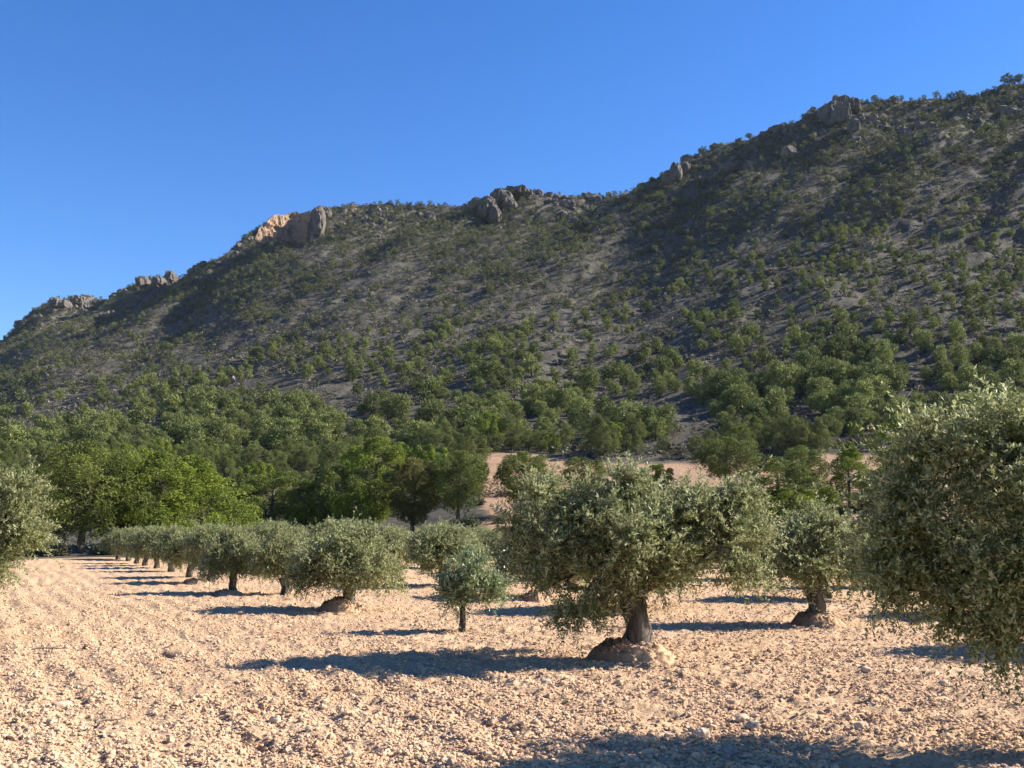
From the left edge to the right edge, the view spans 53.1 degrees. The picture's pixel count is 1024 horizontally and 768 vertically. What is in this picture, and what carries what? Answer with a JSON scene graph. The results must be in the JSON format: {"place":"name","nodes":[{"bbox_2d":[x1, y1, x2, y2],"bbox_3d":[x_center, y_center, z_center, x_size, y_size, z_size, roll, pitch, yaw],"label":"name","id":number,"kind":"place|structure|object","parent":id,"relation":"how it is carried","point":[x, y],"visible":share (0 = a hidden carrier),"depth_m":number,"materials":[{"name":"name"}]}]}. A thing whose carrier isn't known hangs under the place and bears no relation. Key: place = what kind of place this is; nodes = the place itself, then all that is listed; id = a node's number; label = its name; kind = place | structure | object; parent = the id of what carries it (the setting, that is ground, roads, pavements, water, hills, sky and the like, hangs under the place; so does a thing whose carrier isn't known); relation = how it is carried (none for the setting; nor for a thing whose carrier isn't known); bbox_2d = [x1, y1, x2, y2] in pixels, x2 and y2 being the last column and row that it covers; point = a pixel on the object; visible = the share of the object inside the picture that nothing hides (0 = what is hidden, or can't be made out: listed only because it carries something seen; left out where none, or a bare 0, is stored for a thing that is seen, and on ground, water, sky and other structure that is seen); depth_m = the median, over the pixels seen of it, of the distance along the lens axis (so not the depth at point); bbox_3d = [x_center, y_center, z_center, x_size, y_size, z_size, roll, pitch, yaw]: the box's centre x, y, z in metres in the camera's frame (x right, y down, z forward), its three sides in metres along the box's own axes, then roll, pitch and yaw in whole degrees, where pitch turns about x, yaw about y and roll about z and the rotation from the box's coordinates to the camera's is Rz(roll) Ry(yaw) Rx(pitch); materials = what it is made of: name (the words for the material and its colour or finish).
{"place":"outdoors","nodes":[
{"label":"outdoors","id":0,"kind":"place"},
{"bbox_2d":[0,83,1023,767],"bbox_3d":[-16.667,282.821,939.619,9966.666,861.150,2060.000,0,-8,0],"label":"ground","id":1,"kind":"structure","parent":0,"point":[86,569],"depth_m":95.50,"materials":[{"name":"soil"}]},
{"bbox_2d":[0,450,22,494],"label":"pine tree","id":2,"kind":"object","parent":1,"relation":"on","point":[3,458],"visible":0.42,"depth_m":146.28,"materials":[{"name":"green plant"}]},
{"bbox_2d":[0,449,73,605],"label":"olive tree","id":3,"kind":"object","parent":1,"relation":"on","point":[19,531],"visible":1,"depth_m":18.91,"materials":[{"name":"green plant"}]},
{"bbox_2d":[30,441,55,462],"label":"pine tree","id":4,"kind":"object","parent":1,"relation":"on","point":[42,447],"visible":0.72,"depth_m":204.83,"materials":[{"name":"green plant"}]},
{"bbox_2d":[9,465,77,542],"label":"pine tree","id":5,"kind":"object","parent":1,"relation":"on","point":[55,534],"visible":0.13,"depth_m":81.47,"materials":[{"name":"green plant"}]},
{"bbox_2d":[29,541,72,556],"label":"shrub","id":6,"kind":"object","parent":1,"relation":"on","point":[61,552],"visible":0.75,"depth_m":77.15,"materials":[{"name":"green plant"}]},
{"bbox_2d":[48,295,92,308],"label":"rock outcrop","id":7,"kind":"object","parent":1,"relation":"on","point":[66,304],"visible":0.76,"depth_m":901.94,"materials":[{"name":"grey stone"}]},
{"bbox_2d":[28,438,159,552],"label":"pine tree","id":8,"kind":"object","parent":1,"relation":"on","point":[97,517],"visible":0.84,"depth_m":79.47,"materials":[{"name":"green plant"}]},
{"bbox_2d":[97,524,125,559],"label":"olive tree","id":9,"kind":"object","parent":1,"relation":"on","point":[107,540],"visible":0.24,"depth_m":67.86,"materials":[{"name":"green plant"}]},
{"bbox_2d":[105,525,141,560],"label":"olive tree","id":10,"kind":"object","parent":1,"relation":"on","point":[116,549],"visible":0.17,"depth_m":66.54,"materials":[{"name":"green plant"}]},
{"bbox_2d":[90,451,164,535],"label":"pine tree","id":11,"kind":"object","parent":1,"relation":"on","point":[122,525],"visible":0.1,"depth_m":83.87,"materials":[{"name":"green plant"}]},
{"bbox_2d":[115,523,148,563],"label":"olive tree","id":12,"kind":"object","parent":1,"relation":"on","point":[122,544],"visible":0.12,"depth_m":61.16,"materials":[{"name":"green plant"}]},
{"bbox_2d":[121,522,161,565],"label":"olive tree","id":13,"kind":"object","parent":1,"relation":"on","point":[129,550],"visible":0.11,"depth_m":56.26,"materials":[{"name":"green plant"}]},
{"bbox_2d":[128,520,168,567],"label":"olive tree","id":14,"kind":"object","parent":1,"relation":"on","point":[141,544],"visible":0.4,"depth_m":53.02,"materials":[{"name":"green plant"}]},
{"bbox_2d":[135,270,178,286],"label":"rock outcrop","id":15,"kind":"object","parent":1,"relation":"on","point":[170,275],"visible":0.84,"depth_m":876.92,"materials":[{"name":"grey stone"}]},
{"bbox_2d":[110,447,205,530],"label":"pine tree","id":16,"kind":"object","parent":1,"relation":"on","point":[159,460],"visible":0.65,"depth_m":83.04,"materials":[{"name":"green plant"}]},
{"bbox_2d":[144,518,186,571],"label":"olive tree","id":17,"kind":"object","parent":1,"relation":"on","point":[157,543],"visible":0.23,"depth_m":48.21,"materials":[{"name":"green plant"}]},
{"bbox_2d":[154,520,204,577],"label":"olive tree","id":18,"kind":"object","parent":1,"relation":"on","point":[173,551],"visible":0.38,"depth_m":42.10,"materials":[{"name":"green plant"}]},
{"bbox_2d":[177,441,218,461],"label":"pine tree","id":19,"kind":"object","parent":1,"relation":"on","point":[192,446],"visible":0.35,"depth_m":184.34,"materials":[{"name":"green plant"}]},
{"bbox_2d":[176,517,236,581],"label":"olive tree","id":20,"kind":"object","parent":1,"relation":"on","point":[192,549],"visible":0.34,"depth_m":38.75,"materials":[{"name":"green plant"}]},
{"bbox_2d":[148,454,265,533],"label":"pine tree","id":21,"kind":"object","parent":1,"relation":"on","point":[204,471],"visible":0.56,"depth_m":88.28,"materials":[{"name":"green plant"}]},
{"bbox_2d":[212,449,236,476],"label":"pine tree","id":22,"kind":"object","parent":1,"relation":"on","point":[223,453],"visible":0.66,"depth_m":179.36,"materials":[{"name":"green plant"}]},
{"bbox_2d":[219,467,241,499],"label":"pine tree","id":23,"kind":"object","parent":1,"relation":"on","point":[229,470],"visible":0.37,"depth_m":147.78,"materials":[{"name":"green plant"}]},
{"bbox_2d":[192,514,271,592],"bbox_3d":[-8.897,5.483,32.792,2.718,2.652,2.293,0,-8,3],"label":"olive tree","id":24,"kind":"object","parent":1,"relation":"on","point":[229,556],"visible":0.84,"depth_m":32.25,"materials":[{"name":"green plant"}]},
{"bbox_2d":[209,498,264,529],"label":"pine tree","id":25,"kind":"object","parent":1,"relation":"on","point":[256,512],"visible":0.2,"depth_m":94.47,"materials":[{"name":"green plant"}]},
{"bbox_2d":[235,444,278,476],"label":"pine tree","id":26,"kind":"object","parent":1,"relation":"on","point":[255,449],"visible":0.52,"depth_m":174.02,"materials":[{"name":"green plant"}]},
{"bbox_2d":[246,461,278,504],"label":"pine tree","id":27,"kind":"object","parent":1,"relation":"on","point":[260,468],"visible":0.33,"depth_m":148.48,"materials":[{"name":"green plant"}]},
{"bbox_2d":[222,470,317,524],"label":"pine tree","id":28,"kind":"object","parent":1,"relation":"on","point":[252,487],"visible":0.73,"depth_m":103.69,"materials":[{"name":"green plant"}]},
{"bbox_2d":[243,518,297,543],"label":"olive tree","id":29,"kind":"object","parent":1,"relation":"on","point":[260,529],"visible":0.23,"depth_m":57.71,"materials":[{"name":"green plant"}]},
{"bbox_2d":[254,212,310,243],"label":"rock cliff","id":30,"kind":"structure","parent":1,"relation":"on","point":[294,223],"depth_m":862.95,"materials":[{"name":"beige stone"}]},
{"bbox_2d":[243,519,324,594],"bbox_3d":[-7.067,5.426,32.005,2.432,2.508,2.378,0,-8,3],"label":"olive tree","id":31,"kind":"object","parent":1,"relation":"on","point":[267,552],"visible":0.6,"depth_m":31.52,"materials":[{"name":"green plant"}]},
{"bbox_2d":[274,437,301,454],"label":"pine tree","id":32,"kind":"object","parent":1,"relation":"on","point":[287,442],"visible":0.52,"depth_m":206.21,"materials":[{"name":"green plant"}]},
{"bbox_2d":[292,446,317,474],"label":"pine tree","id":33,"kind":"object","parent":1,"relation":"on","point":[308,458],"visible":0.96,"depth_m":189.82,"materials":[{"name":"green plant"}]},
{"bbox_2d":[282,503,330,530],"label":"pine tree","id":34,"kind":"object","parent":1,"relation":"on","point":[302,519],"visible":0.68,"depth_m":101.02,"materials":[{"name":"green plant"}]},
{"bbox_2d":[310,205,331,236],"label":"rock outcrop","id":35,"kind":"object","parent":1,"relation":"on","point":[319,215],"visible":0.93,"depth_m":735.65,"materials":[{"name":"grey stone"}]},
{"bbox_2d":[296,511,369,565],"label":"olive tree","id":36,"kind":"object","parent":1,"relation":"on","point":[326,526],"visible":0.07,"depth_m":47.19,"materials":[{"name":"green plant"}]},
{"bbox_2d":[313,441,358,471],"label":"pine tree","id":37,"kind":"object","parent":1,"relation":"on","point":[329,455],"visible":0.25,"depth_m":169.83,"materials":[{"name":"green plant"}]},
{"bbox_2d":[293,464,381,525],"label":"pine tree","id":38,"kind":"object","parent":1,"relation":"on","point":[328,474],"visible":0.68,"depth_m":102.21,"materials":[{"name":"green plant"}]},
{"bbox_2d":[318,596,365,612],"bbox_3d":[-4.201,5.497,25.497,1.278,0.476,1.185,0,-8,0],"label":"soil mound","id":39,"kind":"object","parent":1,"relation":"on","point":[336,604],"visible":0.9,"depth_m":25.14,"materials":[{"name":"beige soil"}]},
{"bbox_2d":[273,505,420,609],"bbox_3d":[-4.059,4.407,25.590,3.526,2.753,2.975,0,-8,1],"label":"olive tree","id":40,"kind":"object","parent":1,"relation":"on","point":[345,566],"visible":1,"depth_m":25.11,"materials":[{"name":"green plant"}]},
{"bbox_2d":[324,492,379,526],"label":"pine tree","id":41,"kind":"object","parent":1,"relation":"on","point":[344,510],"visible":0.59,"depth_m":99.18,"materials":[{"name":"green plant"}]},
{"bbox_2d":[337,435,411,524],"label":"pine tree","id":42,"kind":"object","parent":1,"relation":"on","point":[379,471],"visible":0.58,"depth_m":105.55,"materials":[{"name":"green plant"}]},
{"bbox_2d":[343,515,416,573],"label":"olive tree","id":43,"kind":"object","parent":1,"relation":"on","point":[397,533],"visible":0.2,"depth_m":41.58,"materials":[{"name":"green plant"}]},
{"bbox_2d":[375,457,443,530],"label":"pine tree","id":44,"kind":"object","parent":1,"relation":"on","point":[414,511],"visible":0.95,"depth_m":99.16,"materials":[{"name":"green plant"}]},
{"bbox_2d":[406,425,441,448],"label":"pine tree","id":45,"kind":"object","parent":1,"relation":"on","point":[417,437],"visible":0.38,"depth_m":200.01,"materials":[{"name":"green plant"}]},
{"bbox_2d":[414,443,449,504],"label":"pine tree","id":46,"kind":"object","parent":1,"relation":"on","point":[429,455],"visible":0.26,"depth_m":133.11,"materials":[{"name":"green plant"}]},
{"bbox_2d":[421,429,460,460],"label":"pine tree","id":47,"kind":"object","parent":1,"relation":"on","point":[434,435],"visible":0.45,"depth_m":183.12,"materials":[{"name":"green plant"}]},
{"bbox_2d":[399,517,489,585],"bbox_3d":[-2.306,5.960,36.414,3.135,2.649,3.822,-1,-8,8],"label":"olive tree","id":48,"kind":"object","parent":1,"relation":"on","point":[430,545],"visible":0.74,"depth_m":35.73,"materials":[{"name":"green plant"}]},
{"bbox_2d":[429,450,493,522],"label":"pine tree","id":49,"kind":"object","parent":1,"relation":"on","point":[454,495],"visible":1,"depth_m":97.99,"materials":[{"name":"green plant"}]},
{"bbox_2d":[450,510,481,528],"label":"shrub","id":50,"kind":"object","parent":1,"relation":"on","point":[470,520],"visible":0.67,"depth_m":93.52,"materials":[{"name":"green plant"}]},
{"bbox_2d":[449,427,492,463],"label":"pine tree","id":51,"kind":"object","parent":1,"relation":"on","point":[460,440],"visible":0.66,"depth_m":175.23,"materials":[{"name":"green plant"}]},
{"bbox_2d":[422,534,524,631],"bbox_3d":[-0.679,4.068,20.064,2.032,2.297,1.815,4,-9,-27],"label":"olive tree","id":52,"kind":"object","parent":1,"relation":"on","point":[459,586],"visible":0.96,"depth_m":19.89,"materials":[{"name":"green plant"}]},
{"bbox_2d":[471,412,509,450],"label":"pine tree","id":53,"kind":"object","parent":1,"relation":"on","point":[490,419],"visible":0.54,"depth_m":203.94,"materials":[{"name":"green plant"}]},
{"bbox_2d":[477,525,506,570],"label":"olive tree","id":54,"kind":"object","parent":1,"relation":"on","point":[488,535],"visible":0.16,"depth_m":46.30,"materials":[{"name":"green plant"}]},
{"bbox_2d":[470,184,532,222],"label":"rock outcrop","id":55,"kind":"object","parent":1,"relation":"on","point":[484,206],"visible":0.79,"depth_m":721.96,"materials":[{"name":"grey stone"}]},
{"bbox_2d":[496,414,523,450],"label":"pine tree","id":56,"kind":"object","parent":1,"relation":"on","point":[513,440],"visible":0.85,"depth_m":205.70,"materials":[{"name":"green plant"}]},
{"bbox_2d":[0,317,1023,459],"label":"pine wood","id":57,"kind":"object","parent":1,"relation":"on","point":[551,401],"visible":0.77,"depth_m":251.35,"materials":[{"name":"green plant"}]},
{"bbox_2d":[0,82,1023,517],"bbox_3d":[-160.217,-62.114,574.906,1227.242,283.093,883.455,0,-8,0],"label":"scrub","id":58,"kind":"object","parent":1,"relation":"on","point":[574,448],"visible":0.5,"depth_m":450.18,"materials":[{"name":"green plant"}]},
{"bbox_2d":[0,79,1023,410],"bbox_3d":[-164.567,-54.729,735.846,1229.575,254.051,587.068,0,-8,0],"label":"hillside bushes","id":59,"kind":"object","parent":1,"relation":"on","point":[576,241],"visible":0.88,"depth_m":578.91,"materials":[{"name":"green plant"}]},
{"bbox_2d":[0,197,1023,434],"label":"pine wood","id":60,"kind":"object","parent":1,"relation":"on","point":[201,400],"visible":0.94,"depth_m":344.85,"materials":[{"name":"green plant"}]},
{"bbox_2d":[0,84,1023,342],"bbox_3d":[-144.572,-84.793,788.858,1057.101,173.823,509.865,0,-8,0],"label":"crest rocks","id":61,"kind":"object","parent":1,"relation":"on","point":[792,150],"visible":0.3,"depth_m":669.96,"materials":[{"name":"grey stone"}]},
{"bbox_2d":[0,121,1023,457],"bbox_3d":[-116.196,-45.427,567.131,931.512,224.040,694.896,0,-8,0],"label":"slope stones","id":62,"kind":"object","parent":1,"relation":"on","point":[626,275],"visible":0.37,"depth_m":429.05,"materials":[{"name":"stone"}]},
{"bbox_2d":[0,580,1023,767],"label":"clods","id":63,"kind":"object","parent":1,"relation":"on","point":[570,744],"visible":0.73,"depth_m":11.69,"materials":[{"name":"beige soil"}]},
{"bbox_2d":[491,451,552,507],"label":"pine tree","id":64,"kind":"object","parent":1,"relation":"on","point":[505,473],"visible":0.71,"depth_m":101.21,"materials":[{"name":"green plant"}]},
{"bbox_2d":[522,589,551,602],"bbox_3d":[0.715,6.015,29.052,0.990,0.478,0.927,0,-8,0],"label":"soil mound","id":65,"kind":"object","parent":1,"relation":"on","point":[541,598],"visible":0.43,"depth_m":28.75,"materials":[{"name":"beige soil"}]},
{"bbox_2d":[528,430,551,451],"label":"pine tree","id":66,"kind":"object","parent":1,"relation":"on","point":[537,436],"visible":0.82,"depth_m":200.10,"materials":[{"name":"green plant"}]},
{"bbox_2d":[491,520,594,597],"bbox_3d":[1.015,5.135,30.868,3.372,2.836,3.997,5,-10,-33],"label":"olive tree","id":67,"kind":"object","parent":1,"relation":"on","point":[503,553],"visible":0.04,"depth_m":30.58,"materials":[{"name":"green plant"}]},
{"bbox_2d":[545,432,561,453],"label":"pine tree","id":68,"kind":"object","parent":1,"relation":"on","point":[555,441],"visible":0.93,"depth_m":196.57,"materials":[{"name":"green plant"}]},
{"bbox_2d":[553,423,572,448],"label":"pine tree","id":69,"kind":"object","parent":1,"relation":"on","point":[566,430],"visible":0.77,"depth_m":204.78,"materials":[{"name":"green plant"}]},
{"bbox_2d":[557,456,607,489],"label":"pine tree","id":70,"kind":"object","parent":1,"relation":"on","point":[577,463],"visible":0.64,"depth_m":142.12,"materials":[{"name":"green plant"}]},
{"bbox_2d":[577,413,608,439],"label":"pine tree","id":71,"kind":"object","parent":1,"relation":"on","point":[585,426],"visible":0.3,"depth_m":213.29,"materials":[{"name":"green plant"}]},
{"bbox_2d":[577,415,617,452],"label":"pine tree","id":72,"kind":"object","parent":1,"relation":"on","point":[599,420],"visible":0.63,"depth_m":194.14,"materials":[{"name":"green plant"}]},
{"bbox_2d":[589,424,619,457],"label":"pine tree","id":73,"kind":"object","parent":1,"relation":"on","point":[600,444],"visible":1,"depth_m":190.28,"materials":[{"name":"green plant"}]},
{"bbox_2d":[586,635,677,665],"bbox_3d":[1.855,4.053,15.561,1.496,0.464,1.220,0,-8,0],"label":"soil mound","id":74,"kind":"object","parent":1,"relation":"on","point":[622,649],"visible":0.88,"depth_m":15.21,"materials":[{"name":"beige soil"}]},
{"bbox_2d":[472,446,810,665],"bbox_3d":[1.888,2.562,15.787,4.872,3.410,3.996,-6,-10,37],"label":"olive tree","id":75,"kind":"object","parent":74,"relation":"on","point":[641,528],"visible":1,"depth_m":15.44,"materials":[{"name":"green plant"}]},
{"bbox_2d":[615,412,648,442],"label":"pine tree","id":76,"kind":"object","parent":1,"relation":"on","point":[637,427],"visible":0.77,"depth_m":210.82,"materials":[{"name":"green plant"}]},
{"bbox_2d":[627,431,646,453],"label":"pine tree","id":77,"kind":"object","parent":1,"relation":"on","point":[634,441],"visible":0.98,"depth_m":194.85,"materials":[{"name":"green plant"}]},
{"bbox_2d":[641,463,675,488],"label":"pine tree","id":78,"kind":"object","parent":1,"relation":"on","point":[658,468],"visible":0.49,"depth_m":147.09,"materials":[{"name":"green plant"}]},
{"bbox_2d":[662,161,690,185],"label":"rock outcrop","id":79,"kind":"object","parent":1,"relation":"on","point":[675,173],"visible":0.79,"depth_m":641.41,"materials":[{"name":"grey stone"}]},
{"bbox_2d":[689,436,764,485],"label":"pine tree","id":80,"kind":"object","parent":1,"relation":"on","point":[727,446],"visible":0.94,"depth_m":148.11,"materials":[{"name":"green plant"}]},
{"bbox_2d":[718,416,748,437],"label":"pine tree","id":81,"kind":"object","parent":1,"relation":"on","point":[738,421],"visible":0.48,"depth_m":206.21,"materials":[{"name":"green plant"}]},
{"bbox_2d":[752,425,776,451],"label":"pine tree","id":82,"kind":"object","parent":1,"relation":"on","point":[765,433],"visible":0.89,"depth_m":195.60,"materials":[{"name":"green plant"}]},
{"bbox_2d":[736,455,826,511],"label":"pine tree","id":83,"kind":"object","parent":1,"relation":"on","point":[795,475],"visible":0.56,"depth_m":103.91,"materials":[{"name":"green plant"}]},
{"bbox_2d":[771,411,799,446],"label":"pine tree","id":84,"kind":"object","parent":1,"relation":"on","point":[779,426],"visible":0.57,"depth_m":198.00,"materials":[{"name":"green plant"}]},
{"bbox_2d":[761,487,821,521],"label":"pine tree","id":85,"kind":"object","parent":1,"relation":"on","point":[788,493],"visible":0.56,"depth_m":99.69,"materials":[{"name":"green plant"}]},
{"bbox_2d":[784,417,812,447],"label":"pine tree","id":86,"kind":"object","parent":1,"relation":"on","point":[796,423],"visible":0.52,"depth_m":194.33,"materials":[{"name":"green plant"}]},
{"bbox_2d":[775,445,829,487],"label":"pine tree","id":87,"kind":"object","parent":1,"relation":"on","point":[802,451],"visible":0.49,"depth_m":118.39,"materials":[{"name":"green plant"}]},
{"bbox_2d":[790,425,814,447],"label":"pine tree","id":88,"kind":"object","parent":1,"relation":"on","point":[803,430],"visible":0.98,"depth_m":190.18,"materials":[{"name":"green plant"}]},
{"bbox_2d":[733,478,883,614],"bbox_3d":[6.357,3.589,22.030,3.722,3.132,3.219,0,-8,0],"label":"olive tree","id":89,"kind":"object","parent":1,"relation":"on","point":[814,532],"visible":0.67,"depth_m":21.41,"materials":[{"name":"green plant"}]},
{"bbox_2d":[790,608,845,626],"bbox_3d":[6.449,4.941,21.514,1.245,0.413,1.149,0,-8,0],"label":"soil mound","id":90,"kind":"object","parent":1,"relation":"on","point":[806,618],"visible":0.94,"depth_m":21.21,"materials":[{"name":"beige soil"}]},
{"bbox_2d":[807,419,836,450],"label":"pine tree","id":91,"kind":"object","parent":1,"relation":"on","point":[819,435],"visible":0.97,"depth_m":191.52,"materials":[{"name":"green plant"}]},
{"bbox_2d":[807,486,843,516],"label":"pine tree","id":92,"kind":"object","parent":1,"relation":"on","point":[826,491],"visible":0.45,"depth_m":102.52,"materials":[{"name":"green plant"}]},
{"bbox_2d":[822,412,844,439],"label":"pine tree","id":93,"kind":"object","parent":1,"relation":"on","point":[835,429],"visible":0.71,"depth_m":202.75,"materials":[{"name":"green plant"}]},
{"bbox_2d":[817,95,860,132],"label":"rock outcrop","id":94,"kind":"object","parent":1,"relation":"on","point":[838,108],"visible":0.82,"depth_m":636.91,"materials":[{"name":"grey stone"}]},
{"bbox_2d":[814,442,871,506],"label":"pine tree","id":95,"kind":"object","parent":1,"relation":"on","point":[847,462],"visible":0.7,"depth_m":113.41,"materials":[{"name":"green plant"}]},
{"bbox_2d":[848,421,865,440],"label":"pine tree","id":96,"kind":"object","parent":1,"relation":"on","point":[852,433],"visible":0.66,"depth_m":205.57,"materials":[{"name":"green plant"}]},
{"bbox_2d":[854,464,897,499],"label":"pine tree","id":97,"kind":"object","parent":1,"relation":"on","point":[880,470],"visible":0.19,"depth_m":107.73,"materials":[{"name":"green plant"}]},
{"bbox_2d":[863,412,942,482],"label":"pine tree","id":98,"kind":"object","parent":1,"relation":"on","point":[881,434],"visible":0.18,"depth_m":137.69,"materials":[{"name":"green plant"}]},
{"bbox_2d":[813,364,1023,708],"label":"olive tree","id":99,"kind":"object","parent":1,"relation":"on","point":[904,519],"visible":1,"depth_m":9.28,"materials":[{"name":"green plant"}]},
{"bbox_2d":[0,0,1023,339],"label":"sky","id":100,"kind":"structure","parent":0,"point":[146,138],"materials":[{"name":"blue"}]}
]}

